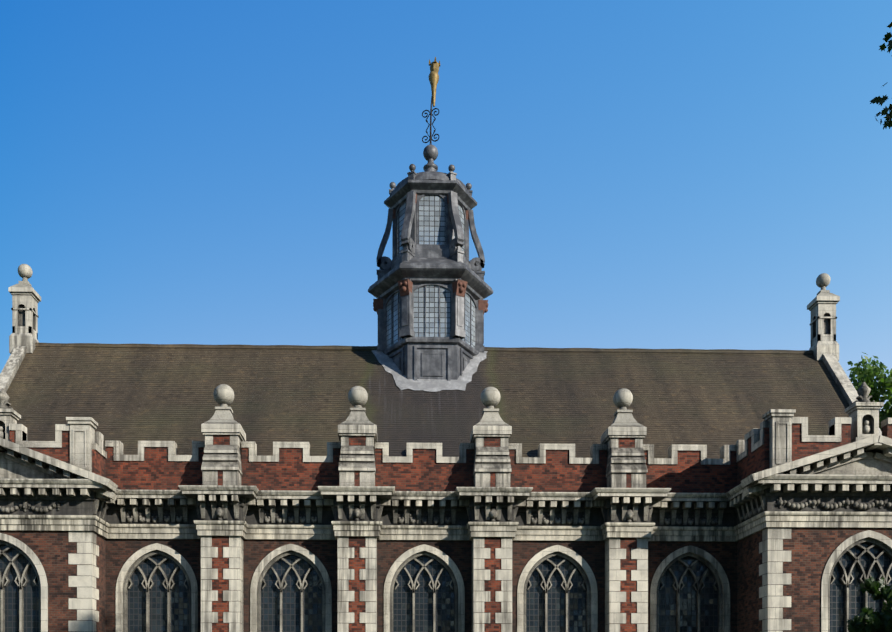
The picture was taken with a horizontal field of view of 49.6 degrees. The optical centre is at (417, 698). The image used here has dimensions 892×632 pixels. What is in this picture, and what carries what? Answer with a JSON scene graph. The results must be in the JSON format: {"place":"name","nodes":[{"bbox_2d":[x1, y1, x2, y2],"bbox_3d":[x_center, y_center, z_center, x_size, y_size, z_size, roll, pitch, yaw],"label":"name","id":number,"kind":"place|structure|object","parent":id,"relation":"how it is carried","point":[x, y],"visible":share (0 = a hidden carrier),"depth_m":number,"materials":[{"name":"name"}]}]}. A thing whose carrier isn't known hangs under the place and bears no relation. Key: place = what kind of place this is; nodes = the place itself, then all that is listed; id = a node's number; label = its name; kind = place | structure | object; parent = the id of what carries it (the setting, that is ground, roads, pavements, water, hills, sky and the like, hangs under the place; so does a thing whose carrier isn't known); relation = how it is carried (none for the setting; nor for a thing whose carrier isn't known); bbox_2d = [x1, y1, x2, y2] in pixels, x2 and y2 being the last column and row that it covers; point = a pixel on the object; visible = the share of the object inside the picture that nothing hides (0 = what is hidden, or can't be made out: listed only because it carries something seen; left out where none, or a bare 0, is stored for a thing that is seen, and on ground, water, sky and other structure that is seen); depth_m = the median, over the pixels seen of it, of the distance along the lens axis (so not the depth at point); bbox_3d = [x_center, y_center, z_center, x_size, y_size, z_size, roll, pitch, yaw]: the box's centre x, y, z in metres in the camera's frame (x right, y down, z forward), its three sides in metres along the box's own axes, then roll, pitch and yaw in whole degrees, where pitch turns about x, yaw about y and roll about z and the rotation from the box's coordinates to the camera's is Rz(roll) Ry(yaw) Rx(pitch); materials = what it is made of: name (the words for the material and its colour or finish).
{"place":"outdoors","nodes":[
{"label":"outdoors","id":0,"kind":"place"},
{"bbox_2d":[0,0,891,417],"label":"sky","id":1,"kind":"structure","parent":0,"point":[642,174],"materials":[{"name":"blue"}]},
{"label":"ground","id":2,"kind":"structure","parent":0,"visible":0},
{"bbox_2d":[0,528,891,631],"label":"brick walls","id":3,"kind":"structure","parent":2,"relation":"on","point":[810,549],"depth_m":32.14,"materials":[{"name":"red brick"}]},
{"bbox_2d":[0,388,20,440],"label":"pinnacle","id":4,"kind":"object","parent":3,"relation":"on","point":[9,415],"visible":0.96,"depth_m":30.82,"materials":[{"name":"stone"}]},
{"bbox_2d":[0,533,47,631],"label":"arched window","id":5,"kind":"structure","parent":3,"relation":"attached to","point":[23,594],"depth_m":30.82,"materials":[{"name":"glass"}]},
{"bbox_2d":[8,264,40,353],"bbox_3d":[-15.959,-15.776,39.182,0.960,3.755,0.960,0,0,-2],"label":"pinnacle","id":6,"kind":"object","parent":3,"relation":"on","point":[26,298],"visible":1,"depth_m":38.82,"materials":[{"name":"stone"}]},
{"bbox_2d":[116,543,197,631],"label":"window","id":7,"kind":"structure","parent":3,"relation":"attached to","point":[156,588],"depth_m":32.42,"materials":[{"name":"glass"}]},
{"bbox_2d":[201,384,245,631],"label":"buttress","id":8,"kind":"structure","parent":3,"relation":"attached to","point":[223,432],"depth_m":31.55,"materials":[{"name":"stone"}]},
{"bbox_2d":[250,544,331,631],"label":"window","id":9,"kind":"structure","parent":3,"relation":"attached to","point":[290,589],"depth_m":32.54,"materials":[{"name":"glass"}]},
{"bbox_2d":[337,386,376,631],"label":"buttress","id":10,"kind":"structure","parent":3,"relation":"attached to","point":[357,574],"depth_m":31.66,"materials":[{"name":"stone"}]},
{"bbox_2d":[384,544,464,631],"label":"window","id":11,"kind":"structure","parent":3,"relation":"attached to","point":[424,589],"depth_m":32.66,"materials":[{"name":"glass"}]},
{"bbox_2d":[0,343,881,458],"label":"hall roof","id":12,"kind":"structure","parent":3,"relation":"on","point":[129,396],"depth_m":37.31,"materials":[{"name":"tile"}]},
{"bbox_2d":[368,144,492,391],"bbox_3d":[0.526,-17.164,39.605,5.160,11.130,4.488,0,0,-2],"label":"roof lantern","id":13,"kind":"object","parent":12,"relation":"on","point":[430,289],"visible":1,"depth_m":38.12,"materials":[{"name":"grey metal"}]},
{"bbox_2d":[422,57,439,144],"bbox_3d":[0.572,-24.469,39.681,0.712,3.540,0.428,0,0,35],"label":"weathervane","id":14,"kind":"object","parent":13,"relation":"on","point":[433,74],"visible":0.98,"depth_m":39.55,"materials":[{"name":"gold metal"}]},
{"bbox_2d":[0,474,891,541],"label":"cornice","id":15,"kind":"structure","parent":3,"relation":"on","point":[594,514],"depth_m":31.68,"materials":[{"name":"beige stone"}]},
{"bbox_2d":[0,417,891,492],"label":"parapet","id":16,"kind":"structure","parent":15,"relation":"on","point":[296,466],"depth_m":32.32,"materials":[{"name":"red brick"}]},
{"bbox_2d":[0,409,891,631],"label":"hall bay dressings","id":17,"kind":"structure","parent":3,"relation":"attached to","point":[859,461],"depth_m":30.04,"materials":[{"name":"beige stone"}]},
{"bbox_2d":[470,387,511,631],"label":"buttress","id":18,"kind":"structure","parent":3,"relation":"attached to","point":[491,433],"depth_m":31.78,"materials":[{"name":"stone"}]},
{"bbox_2d":[517,545,597,631],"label":"window","id":19,"kind":"structure","parent":3,"relation":"attached to","point":[557,590],"depth_m":32.77,"materials":[{"name":"glass"}]},
{"bbox_2d":[601,388,647,631],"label":"buttress","id":20,"kind":"structure","parent":3,"relation":"attached to","point":[624,434],"depth_m":31.90,"materials":[{"name":"stone"}]},
{"bbox_2d":[650,545,729,631],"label":"window","id":21,"kind":"structure","parent":3,"relation":"attached to","point":[690,589],"depth_m":32.89,"materials":[{"name":"glass"}]},
{"bbox_2d":[807,273,839,360],"bbox_3d":[16.830,-15.776,40.042,0.960,3.755,0.960,0,0,-2],"label":"pinnacle","id":22,"kind":"object","parent":3,"relation":"on","point":[821,306],"visible":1,"depth_m":39.68,"materials":[{"name":"stone"}]},
{"bbox_2d":[821,530,891,631],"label":"bay window","id":23,"kind":"structure","parent":3,"relation":"attached to","point":[854,562],"depth_m":30.29,"materials":[{"name":"glass"}]},
{"bbox_2d":[845,382,883,441],"bbox_3d":[14.118,-9.039,30.523,0.880,1.980,0.750,0,0,-2],"label":"pinnacle","id":24,"kind":"object","parent":3,"relation":"on","point":[862,410],"visible":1,"depth_m":30.30,"materials":[{"name":"stone"}]},
{"bbox_2d":[846,576,891,631],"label":"tree","id":25,"kind":"object","parent":2,"relation":"on","point":[868,619],"visible":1,"depth_m":22.88,"materials":[{"name":"green plant"}]},
{"bbox_2d":[847,352,891,430],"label":"tree","id":26,"kind":"object","parent":2,"relation":"on","point":[867,373],"visible":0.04,"depth_m":45.57,"materials":[{"name":"green plant"}]},
{"bbox_2d":[869,22,891,129],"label":"tree","id":27,"kind":"object","parent":2,"relation":"on","point":[882,100],"visible":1,"depth_m":15.42,"materials":[{"name":"green plant"}]}
]}

